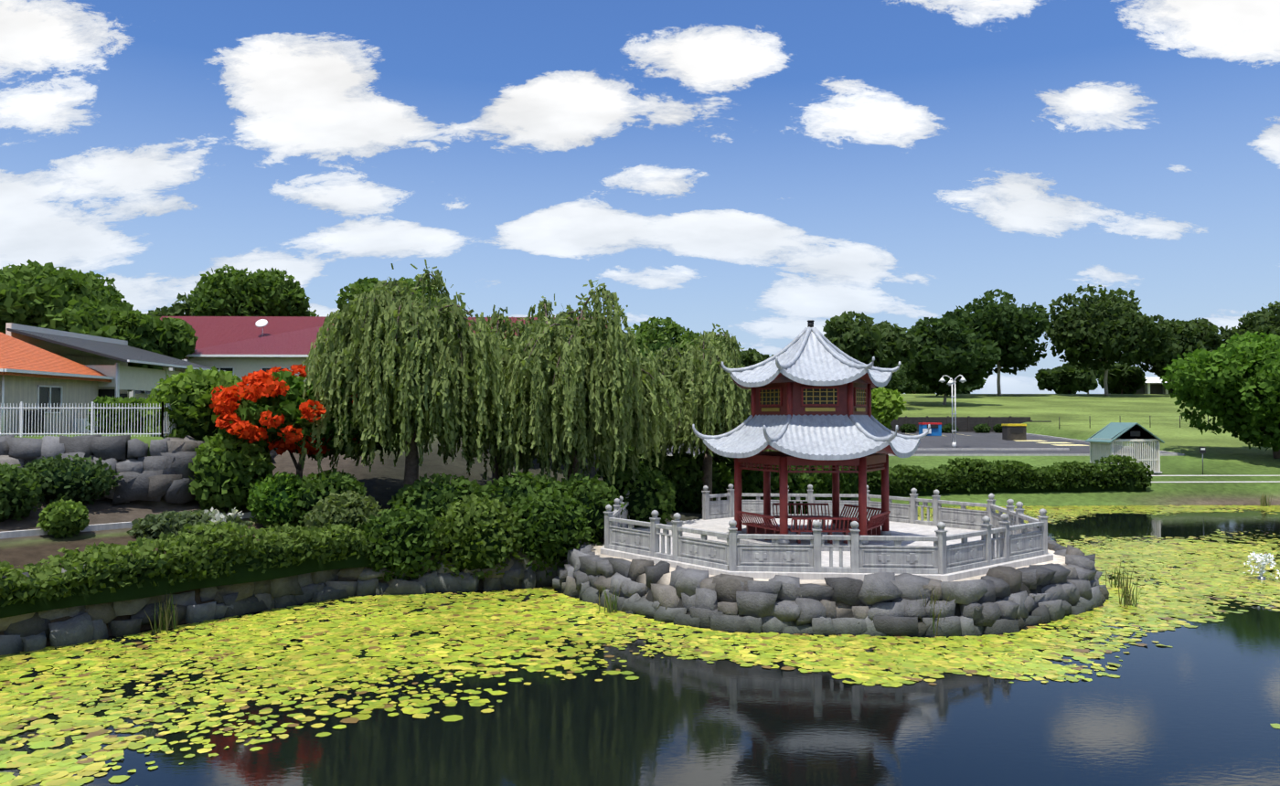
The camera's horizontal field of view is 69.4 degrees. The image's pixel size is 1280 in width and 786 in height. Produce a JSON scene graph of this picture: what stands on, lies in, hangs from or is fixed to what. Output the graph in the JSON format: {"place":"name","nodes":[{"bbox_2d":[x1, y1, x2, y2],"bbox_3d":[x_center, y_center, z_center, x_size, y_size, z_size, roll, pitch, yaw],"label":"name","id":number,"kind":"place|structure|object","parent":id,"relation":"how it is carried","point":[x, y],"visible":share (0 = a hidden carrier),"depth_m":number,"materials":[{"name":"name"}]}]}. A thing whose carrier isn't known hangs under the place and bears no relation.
{"place":"outdoors","nodes":[
{"label":"outdoors","id":0,"kind":"place"},
{"bbox_2d":[0,322,224,436],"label":"house","id":1,"kind":"structure","parent":0,"point":[44,367],"depth_m":41.12,"materials":[{"name":"ceramic"}]},
{"bbox_2d":[0,519,384,618],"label":"hedge","id":2,"kind":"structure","parent":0,"point":[177,549],"depth_m":25.07,"materials":[{"name":"green plant"}]},
{"bbox_2d":[0,504,1279,785],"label":"pond water","id":3,"kind":"structure","parent":0,"point":[1198,704],"depth_m":17.04,"materials":[{"name":"liquid"}]},
{"bbox_2d":[0,504,1279,785],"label":"lily pads","id":4,"kind":"object","parent":3,"relation":"on","point":[247,636],"visible":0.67,"depth_m":22.26,"materials":[{"name":"plant"}]},
{"bbox_2d":[144,492,1271,636],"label":"reeds","id":5,"kind":"object","parent":3,"relation":"on","point":[167,618],"visible":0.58,"depth_m":26.58,"materials":[{"name":"green plant"}]},
{"bbox_2d":[1257,576,1265,580],"bbox_3d":[21.412,6.496,31.846,0.228,0.320,0.240,0,-1,-2],"label":"fountain nozzle","id":6,"kind":"object","parent":3,"relation":"in","point":[1261,578],"visible":0.31,"depth_m":31.78,"materials":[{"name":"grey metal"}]},
{"bbox_2d":[1242,552,1279,578],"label":"fountain spray","id":7,"kind":"object","parent":6,"relation":"on","point":[1262,565],"visible":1,"depth_m":31.80,"materials":[{"name":"white liquid"}]},
{"bbox_2d":[0,394,1279,647],"bbox_3d":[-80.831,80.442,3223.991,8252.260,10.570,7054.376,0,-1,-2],"label":"ground","id":8,"kind":"structure","parent":0,"point":[1227,456],"depth_m":60.58,"materials":[{"name":"green plant"}]},
{"bbox_2d":[0,264,29,278],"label":"tree","id":9,"kind":"object","parent":8,"relation":"on","point":[6,269],"depth_m":59.39,"materials":[{"name":"green plant"}]},
{"bbox_2d":[0,462,45,522],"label":"garden shrub","id":10,"kind":"object","parent":8,"relation":"on","point":[19,488],"visible":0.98,"depth_m":28.43,"materials":[{"name":"green plant"}]},
{"bbox_2d":[0,259,111,333],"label":"tree","id":11,"kind":"object","parent":8,"relation":"on","point":[31,293],"visible":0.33,"depth_m":52.25,"materials":[{"name":"green plant"}]},
{"bbox_2d":[35,498,89,538],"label":"garden shrub","id":12,"kind":"object","parent":8,"relation":"on","point":[62,517],"visible":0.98,"depth_m":28.05,"materials":[{"name":"green plant"}]},
{"bbox_2d":[18,453,123,505],"bbox_3d":[-19.099,2.935,31.000,3.379,1.853,2.397,0,-1,-2],"label":"garden shrub","id":13,"kind":"object","parent":8,"relation":"on","point":[77,479],"visible":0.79,"depth_m":30.46,"materials":[{"name":"green plant"}]},
{"bbox_2d":[0,401,177,437],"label":"pool fence","id":14,"kind":"object","parent":8,"relation":"on","point":[21,408],"visible":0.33,"depth_m":33.30,"materials":[{"name":"white metal"}]},
{"bbox_2d":[56,269,133,310],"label":"tree","id":15,"kind":"object","parent":8,"relation":"on","point":[111,295],"visible":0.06,"depth_m":82.87,"materials":[{"name":"green plant"}]},
{"bbox_2d":[34,300,198,392],"bbox_3d":[-30.803,-1.675,54.259,7.897,7.628,7.969,0,-1,16],"label":"tree","id":16,"kind":"object","parent":8,"relation":"on","point":[174,337],"visible":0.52,"depth_m":53.23,"materials":[{"name":"green plant"}]},
{"bbox_2d":[85,394,157,433],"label":"bush","id":17,"kind":"object","parent":8,"relation":"on","point":[106,400],"visible":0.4,"depth_m":39.02,"materials":[{"name":"green plant"}]},
{"bbox_2d":[0,512,255,538],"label":"footpath","id":18,"kind":"structure","parent":8,"relation":"on","point":[42,532],"depth_m":29.09,"materials":[{"name":"concrete"}]},
{"bbox_2d":[0,434,277,505],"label":"terrace rocks","id":19,"kind":"object","parent":8,"relation":"on","point":[164,471],"visible":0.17,"depth_m":31.87,"materials":[{"name":"grey stone"}]},
{"bbox_2d":[147,289,199,319],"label":"hill tree","id":20,"kind":"object","parent":8,"relation":"on","point":[178,309],"depth_m":108.30,"materials":[{"name":"green plant"}]},
{"bbox_2d":[126,507,253,547],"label":"garden shrub","id":21,"kind":"object","parent":8,"relation":"on","point":[151,527],"visible":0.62,"depth_m":29.12,"materials":[{"name":"green plant"}]},
{"bbox_2d":[144,364,250,440],"bbox_3d":[-16.653,0.854,35.364,4.195,3.874,4.150,0,-1,-2],"label":"garden shrub","id":22,"kind":"object","parent":8,"relation":"on","point":[187,395],"visible":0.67,"depth_m":34.15,"materials":[{"name":"green plant"}]},
{"bbox_2d":[187,432,276,512],"bbox_3d":[-14.857,2.900,33.516,3.149,3.068,2.940,0,-1,-17],"label":"garden shrub","id":23,"kind":"object","parent":8,"relation":"on","point":[227,471],"visible":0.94,"depth_m":32.59,"materials":[{"name":"green plant"}]},
{"bbox_2d":[187,264,319,316],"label":"tree","id":24,"kind":"object","parent":8,"relation":"on","point":[232,292],"visible":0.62,"depth_m":82.52,"materials":[{"name":"green plant"}]},
{"bbox_2d":[245,471,307,532],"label":"garden shrub","id":25,"kind":"object","parent":8,"relation":"on","point":[271,498],"visible":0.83,"depth_m":31.80,"materials":[{"name":"green plant"}]},
{"bbox_2d":[0,540,581,655],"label":"bank rocks","id":26,"kind":"object","parent":8,"relation":"on","point":[35,631],"visible":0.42,"depth_m":26.47,"materials":[{"name":"grey stone"}]},
{"bbox_2d":[208,364,386,478],"bbox_3d":[-12.762,1.688,34.439,6.618,5.529,6.588,0,-1,-2],"label":"poinciana tree","id":27,"kind":"object","parent":8,"relation":"on","point":[270,417],"visible":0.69,"depth_m":32.82,"materials":[{"name":"red plant"}]},
{"bbox_2d":[289,468,366,528],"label":"shrub","id":28,"kind":"object","parent":8,"relation":"on","point":[323,485],"visible":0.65,"depth_m":31.95,"materials":[{"name":"green plant"}]},
{"bbox_2d":[302,490,384,540],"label":"shrub","id":29,"kind":"object","parent":8,"relation":"on","point":[348,507],"visible":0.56,"depth_m":30.02,"materials":[{"name":"green plant"}]},
{"bbox_2d":[127,316,607,409],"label":"red roof building","id":30,"kind":"structure","parent":8,"relation":"on","point":[240,346],"depth_m":60.78,"materials":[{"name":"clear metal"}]},
{"bbox_2d":[351,502,443,582],"bbox_3d":[-7.794,4.909,29.992,3.205,2.722,2.481,0,-1,-2],"label":"shrub","id":31,"kind":"object","parent":8,"relation":"on","point":[406,541],"visible":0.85,"depth_m":29.28,"materials":[{"name":"green plant"}]},
{"bbox_2d":[334,275,469,317],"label":"tree","id":32,"kind":"object","parent":8,"relation":"on","point":[366,284],"depth_m":85.11,"materials":[{"name":"green plant"}]},
{"bbox_2d":[298,259,522,487],"bbox_3d":[-8.901,-0.256,35.128,8.618,9.899,8.056,0,-1,-2],"label":"willow tree","id":33,"kind":"object","parent":8,"relation":"on","point":[394,357],"visible":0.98,"depth_m":32.72,"materials":[{"name":"green plant"}]},
{"bbox_2d":[386,472,490,517],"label":"shrub","id":34,"kind":"object","parent":8,"relation":"on","point":[438,495],"visible":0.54,"depth_m":32.04,"materials":[{"name":"green plant"}]},
{"bbox_2d":[426,492,522,580],"bbox_3d":[-5.364,4.801,30.462,3.292,3.060,2.681,0,-1,-2],"label":"shrub","id":35,"kind":"object","parent":8,"relation":"on","point":[474,534],"visible":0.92,"depth_m":29.67,"materials":[{"name":"green plant"}]},
{"bbox_2d":[422,304,535,496],"bbox_3d":[-6.087,0.408,39.957,7.239,8.761,7.033,0,-1,-2],"label":"willow tree","id":36,"kind":"object","parent":8,"relation":"on","point":[497,331],"visible":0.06,"depth_m":41.00,"materials":[{"name":"green plant"}]},
{"bbox_2d":[479,470,572,508],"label":"shrub","id":37,"kind":"object","parent":8,"relation":"on","point":[508,491],"visible":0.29,"depth_m":32.44,"materials":[{"name":"green plant"}]},
{"bbox_2d":[510,487,594,581],"bbox_3d":[-3.080,4.733,31.066,3.128,3.152,2.852,0,-1,-2],"label":"shrub","id":38,"kind":"object","parent":8,"relation":"on","point":[553,531],"visible":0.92,"depth_m":30.35,"materials":[{"name":"green plant"}]},
{"bbox_2d":[466,279,684,484],"bbox_3d":[-2.504,0.604,37.324,8.696,9.502,9.350,0,-1,-2],"label":"willow tree","id":39,"kind":"object","parent":8,"relation":"on","point":[576,389],"visible":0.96,"depth_m":34.35,"materials":[{"name":"green plant"}]},
{"bbox_2d":[550,472,627,545],"bbox_3d":[-2.078,4.511,33.547,3.242,3.219,3.132,0,-1,-2],"label":"shrub","id":40,"kind":"object","parent":8,"relation":"on","point":[588,493],"visible":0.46,"depth_m":32.74,"materials":[{"name":"green plant"}]},
{"bbox_2d":[604,466,676,527],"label":"shrub","id":41,"kind":"object","parent":8,"relation":"on","point":[645,498],"visible":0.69,"depth_m":36.33,"materials":[{"name":"green plant"}]},
{"bbox_2d":[629,341,682,444],"bbox_3d":[1.479,0.787,55.143,6.890,7.655,7.342,0,-1,-2],"label":"tree","id":42,"kind":"object","parent":8,"relation":"on","point":[658,346],"visible":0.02,"depth_m":53.91,"materials":[{"name":"green plant"}]},
{"bbox_2d":[624,316,699,357],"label":"tree","id":43,"kind":"object","parent":8,"relation":"on","point":[647,332],"visible":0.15,"depth_m":92.31,"materials":[{"name":"green plant"}]},
{"bbox_2d":[638,323,773,513],"bbox_3d":[3.152,1.357,44.288,7.182,9.010,9.119,-1,-2,37],"label":"willow tree","id":44,"kind":"object","parent":8,"relation":"on","point":[713,396],"visible":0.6,"depth_m":41.52,"materials":[{"name":"green plant"}]},
{"bbox_2d":[692,332,735,362],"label":"hill tree","id":45,"kind":"object","parent":8,"relation":"on","point":[725,341],"depth_m":150.72,"materials":[{"name":"green plant"}]},
{"bbox_2d":[593,430,858,514],"bbox_3d":[6.404,4.172,49.893,4.481,5.295,22.506,-1,-2,40],"label":"hedge","id":46,"kind":"object","parent":8,"relation":"on","point":[684,474],"visible":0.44,"depth_m":45.33,"materials":[{"name":"green plant"}]},
{"bbox_2d":[738,348,773,367],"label":"hill tree","id":47,"kind":"object","parent":8,"relation":"on","point":[747,358],"visible":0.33,"depth_m":168.80,"materials":[{"name":"green plant"}]},
{"bbox_2d":[600,517,1053,581],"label":"island platform","id":48,"kind":"structure","parent":8,"relation":"on","point":[720,525],"depth_m":29.02,"materials":[{"name":"stone"}]},
{"bbox_2d":[692,320,930,551],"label":"pavilion","id":49,"kind":"structure","parent":48,"relation":"on","point":[810,387],"depth_m":31.23,"materials":[{"name":"grey tile"}]},
{"bbox_2d":[603,483,1048,575],"bbox_3d":[6.131,4.463,32.763,14.168,1.430,14.168,1,-2,-39],"label":"stone balustrade","id":50,"kind":"object","parent":48,"relation":"on","point":[1018,538],"visible":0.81,"depth_m":27.41,"materials":[{"name":"grey stone"}]},
{"bbox_2d":[552,536,1109,637],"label":"island rocks","id":51,"kind":"object","parent":8,"relation":"on","point":[1074,588],"visible":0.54,"depth_m":24.61,"materials":[{"name":"grey stone"}]},
{"bbox_2d":[822,310,921,391],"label":"hill tree","id":52,"kind":"object","parent":8,"relation":"on","point":[886,344],"visible":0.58,"depth_m":124.89,"materials":[{"name":"green plant"}]},
{"bbox_2d":[871,386,907,428],"bbox_3d":[14.840,2.347,62.230,5.913,6.770,5.314,-1,-2,43],"label":"lime tree","id":53,"kind":"object","parent":8,"relation":"on","point":[887,405],"visible":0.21,"depth_m":60.39,"materials":[{"name":"green plant"}]},
{"bbox_2d":[884,364,896,388],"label":"hill tree","id":54,"kind":"object","parent":8,"relation":"on","point":[886,387],"depth_m":151.52,"materials":[{"name":"green plant"}]},
{"bbox_2d":[887,369,917,394],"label":"tree","id":55,"kind":"object","parent":8,"relation":"on","point":[901,383],"visible":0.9,"depth_m":191.18,"materials":[{"name":"green plant"}]},
{"bbox_2d":[895,362,917,391],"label":"tree","id":56,"kind":"object","parent":8,"relation":"on","point":[901,366],"visible":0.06,"depth_m":249.08,"materials":[{"name":"green plant"}]},
{"bbox_2d":[904,380,928,394],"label":"tree","id":57,"kind":"object","parent":8,"relation":"on","point":[920,389],"visible":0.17,"depth_m":294.76,"materials":[{"name":"green plant"}]},
{"bbox_2d":[913,387,936,394],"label":"tree","id":58,"kind":"object","parent":8,"relation":"on","point":[929,390],"visible":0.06,"depth_m":306.58,"materials":[{"name":"green plant"}]},
{"bbox_2d":[900,316,1001,405],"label":"hill tree","id":59,"kind":"object","parent":8,"relation":"on","point":[949,348],"visible":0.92,"depth_m":135.29,"materials":[{"name":"green plant"}]},
{"bbox_2d":[890,416,1051,432],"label":"timber retaining wall","id":60,"kind":"structure","parent":8,"relation":"on","point":[966,424],"depth_m":105.56,"materials":[{"name":"brown wood"}]},
{"bbox_2d":[955,378,986,394],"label":"tree","id":61,"kind":"object","parent":8,"relation":"on","point":[967,389],"visible":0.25,"depth_m":198.21,"materials":[{"name":"green plant"}]},
{"bbox_2d":[938,288,1050,395],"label":"hill tree","id":62,"kind":"object","parent":8,"relation":"on","point":[1013,330],"visible":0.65,"depth_m":165.72,"materials":[{"name":"green plant"}]},
{"bbox_2d":[856,454,1153,496],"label":"hedge bank","id":63,"kind":"structure","parent":8,"relation":"on","point":[965,476],"depth_m":60.21,"materials":[{"name":"green plant"}]},
{"bbox_2d":[1034,362,1079,394],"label":"tree","id":64,"kind":"object","parent":8,"relation":"on","point":[1060,379],"visible":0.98,"depth_m":188.78,"materials":[{"name":"green plant"}]},
{"bbox_2d":[1074,359,1098,394],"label":"tree","id":65,"kind":"object","parent":8,"relation":"on","point":[1086,381],"visible":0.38,"depth_m":256.67,"materials":[{"name":"green plant"}]},
{"bbox_2d":[1096,362,1119,394],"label":"tree","id":66,"kind":"object","parent":8,"relation":"on","point":[1100,372],"visible":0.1,"depth_m":196.43,"materials":[{"name":"green plant"}]},
{"bbox_2d":[1044,284,1182,395],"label":"hill tree","id":67,"kind":"object","parent":8,"relation":"on","point":[1104,329],"visible":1,"depth_m":164.57,"materials":[{"name":"green plant"}]},
{"bbox_2d":[1098,362,1147,394],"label":"tree","id":68,"kind":"object","parent":8,"relation":"on","point":[1125,378],"visible":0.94,"depth_m":188.09,"materials":[{"name":"green plant"}]},
{"bbox_2d":[1085,422,1164,473],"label":"shed","id":69,"kind":"structure","parent":8,"relation":"on","point":[1136,435],"depth_m":64.43,"materials":[{"name":"wood"}]},
{"bbox_2d":[1058,416,1208,429],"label":"wire fence","id":70,"kind":"object","parent":8,"relation":"on","point":[1120,421],"visible":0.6,"depth_m":97.57,"materials":[{"name":"metal"}]},
{"bbox_2d":[1136,317,1223,380],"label":"hill tree","id":71,"kind":"object","parent":8,"relation":"on","point":[1191,336],"visible":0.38,"depth_m":172.34,"materials":[{"name":"green plant"}]},
{"bbox_2d":[1199,447,1205,474],"bbox_3d":[39.388,4.737,64.708,0.420,1.945,0.098,0,-1,-2],"label":"path sign","id":72,"kind":"object","parent":8,"relation":"on","point":[1202,450],"visible":1,"depth_m":64.68,"materials":[{"name":"grey metal"}]},
{"bbox_2d":[1159,330,1279,458],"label":"tree","id":73,"kind":"object","parent":8,"relation":"on","point":[1233,386],"visible":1,"depth_m":69.96,"materials":[{"name":"green plant"}]},
{"bbox_2d":[1217,300,1279,359],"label":"hill tree","id":74,"kind":"object","parent":8,"relation":"on","point":[1265,321],"visible":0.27,"depth_m":173.22,"materials":[{"name":"green plant"}]},
{"bbox_2d":[0,0,1279,394],"label":"sky","id":75,"kind":"structure","parent":0,"point":[756,170],"materials":[{"name":"blue"}]},
{"bbox_2d":[661,432,1184,456],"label":"parking lot","id":76,"kind":"structure","parent":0,"point":[981,444],"depth_m":82.66,"materials":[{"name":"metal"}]},
{"bbox_2d":[899,423,917,433],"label":"bush","id":77,"kind":"object","parent":76,"relation":"on","point":[907,428],"visible":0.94,"depth_m":103.39,"materials":[{"name":"green plant"}]},
{"bbox_2d":[918,422,941,436],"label":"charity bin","id":78,"kind":"object","parent":76,"relation":"on","point":[935,430],"visible":0.92,"depth_m":97.88,"materials":[{"name":"blue metal"}]},
{"bbox_2d":[942,423,959,433],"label":"bush","id":79,"kind":"object","parent":76,"relation":"on","point":[947,428],"visible":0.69,"depth_m":103.41,"materials":[{"name":"green plant"}]},
{"bbox_2d":[938,374,966,447],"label":"street lamp","id":80,"kind":"object","parent":76,"relation":"on","point":[952,382],"visible":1,"depth_m":81.02,"materials":[{"name":"white metal"}]},
{"bbox_2d":[972,422,991,433],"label":"bush","id":81,"kind":"object","parent":76,"relation":"on","point":[982,428],"visible":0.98,"depth_m":103.59,"materials":[{"name":"green plant"}]},
{"bbox_2d":[992,423,1002,432],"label":"bush","id":82,"kind":"object","parent":76,"relation":"on","point":[997,428],"visible":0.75,"depth_m":103.72,"materials":[{"name":"green plant"}]},
{"bbox_2d":[1001,424,1026,440],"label":"dumpster","id":83,"kind":"object","parent":76,"relation":"on","point":[1014,432],"visible":0.98,"depth_m":91.09,"materials":[{"name":"paint"}]},
{"bbox_2d":[1135,377,1178,394],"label":"building","id":84,"kind":"structure","parent":0,"point":[1153,386],"depth_m":202.49,"materials":[{"name":"white paint"}]},
{"bbox_2d":[1147,475,1279,482],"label":"foot path","id":85,"kind":"structure","parent":0,"point":[1215,475],"depth_m":63.91,"materials":[{"name":"concrete"}]}
]}

